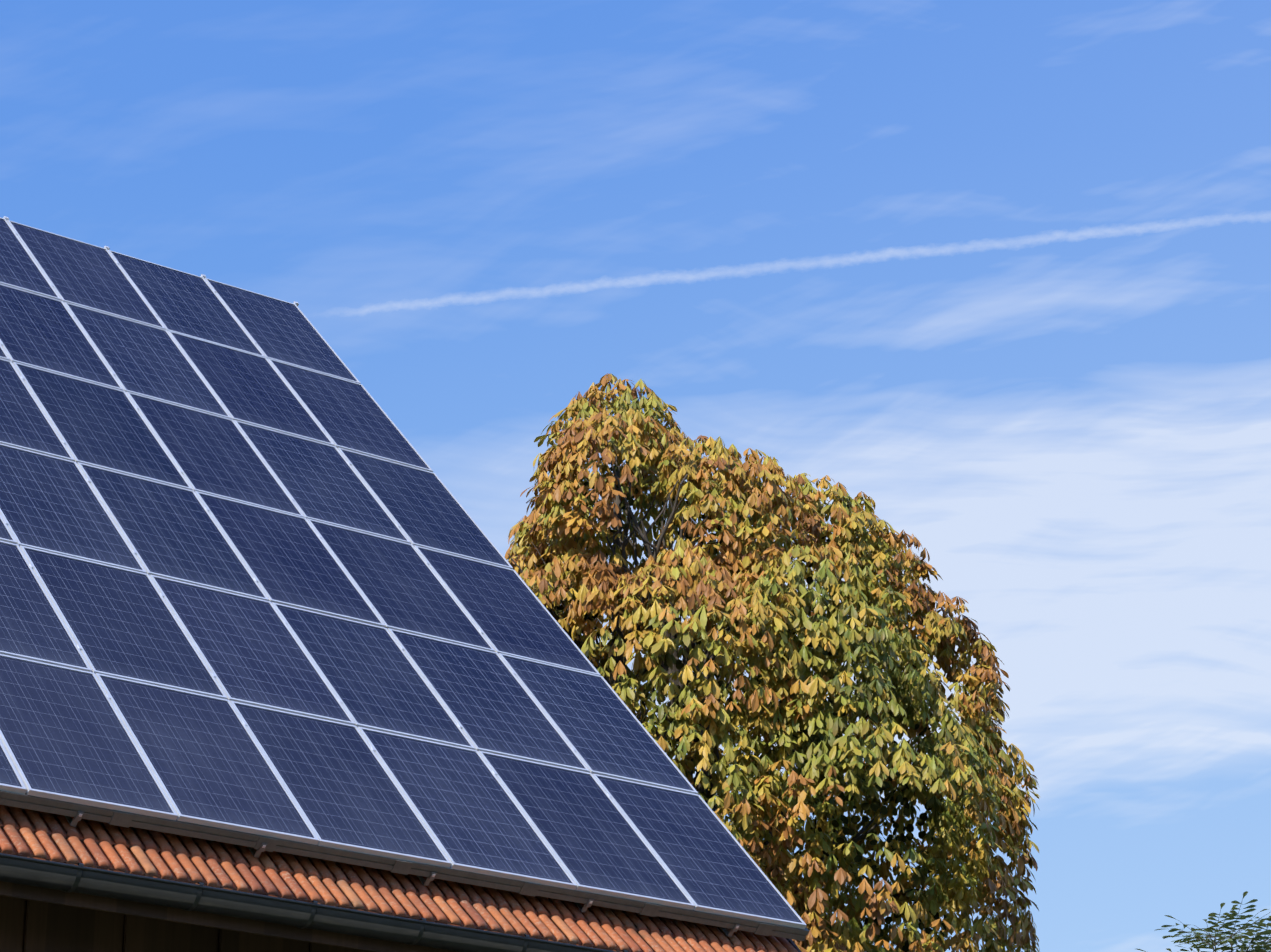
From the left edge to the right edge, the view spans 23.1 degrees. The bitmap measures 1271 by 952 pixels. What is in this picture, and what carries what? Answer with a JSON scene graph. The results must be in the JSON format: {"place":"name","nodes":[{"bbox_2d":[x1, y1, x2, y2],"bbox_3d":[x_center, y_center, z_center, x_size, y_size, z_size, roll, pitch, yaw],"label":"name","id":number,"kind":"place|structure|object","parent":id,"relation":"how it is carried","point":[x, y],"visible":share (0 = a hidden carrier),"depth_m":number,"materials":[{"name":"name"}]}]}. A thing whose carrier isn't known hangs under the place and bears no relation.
{"place":"outdoors","nodes":[
{"label":"outdoors","id":0,"kind":"place"},
{"bbox_2d":[0,896,370,951],"bbox_3d":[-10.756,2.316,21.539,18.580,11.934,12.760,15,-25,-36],"label":"barn walls","id":1,"kind":"structure","parent":0,"point":[30,926],"depth_m":19.11,"materials":[{"name":"brown wood"}]},
{"bbox_2d":[0,881,801,951],"bbox_3d":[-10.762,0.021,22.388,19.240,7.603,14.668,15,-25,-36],"label":"roof fascia","id":2,"kind":"structure","parent":1,"relation":"attached to","point":[73,899],"depth_m":18.56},
{"bbox_2d":[0,853,627,951],"bbox_3d":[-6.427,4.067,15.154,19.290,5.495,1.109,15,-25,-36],"label":"gutter","id":3,"kind":"object","parent":2,"relation":"attached to","point":[83,879],"visible":0.92,"depth_m":18.58,"materials":[{"name":"black metal"}]},
{"bbox_2d":[0,805,797,951],"bbox_3d":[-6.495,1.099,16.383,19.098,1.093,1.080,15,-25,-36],"label":"roof tiles","id":4,"kind":"object","parent":2,"relation":"on","point":[91,843],"visible":0.35,"depth_m":19.37,"materials":[{"name":"tile"}]},
{"bbox_2d":[0,216,808,940],"bbox_3d":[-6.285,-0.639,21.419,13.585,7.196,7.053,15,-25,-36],"label":"mounting frame","id":5,"kind":"object","parent":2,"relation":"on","point":[256,844],"visible":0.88,"depth_m":19.62,"materials":[{"name":"metal"}]},
{"bbox_2d":[0,217,806,928],"bbox_3d":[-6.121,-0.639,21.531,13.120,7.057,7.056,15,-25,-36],"label":"solar panels","id":6,"kind":"object","parent":5,"relation":"attached to","point":[164,731],"visible":1,"depth_m":22.34,"materials":[{"name":"glass"}]},
{"bbox_2d":[0,0,1270,951],"label":"sky","id":7,"kind":"structure","parent":0,"point":[996,274],"materials":[{"name":"blue"}]},
{"bbox_2d":[1137,891,1270,951],"bbox_3d":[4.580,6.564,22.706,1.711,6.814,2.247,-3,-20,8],"label":"tree","id":8,"kind":"object","parent":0,"point":[1235,938],"depth_m":23.23,"materials":[{"name":"green plant"}]},
{"label":"ground","id":9,"kind":"structure","parent":0,"visible":0},
{"bbox_2d":[552,449,959,951],"bbox_3d":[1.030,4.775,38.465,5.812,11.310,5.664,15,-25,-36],"label":"branches","id":10,"kind":"object","parent":9,"relation":"on","point":[901,800],"visible":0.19,"depth_m":38.03,"materials":[{"name":"brown wood"}]},
{"bbox_2d":[505,373,1039,951],"bbox_3d":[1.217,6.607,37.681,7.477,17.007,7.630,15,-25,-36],"label":"horse chestnut","id":11,"kind":"object","parent":10,"relation":"attached to","point":[873,615],"depth_m":37.80,"materials":[{"name":"green plant"}]}
]}

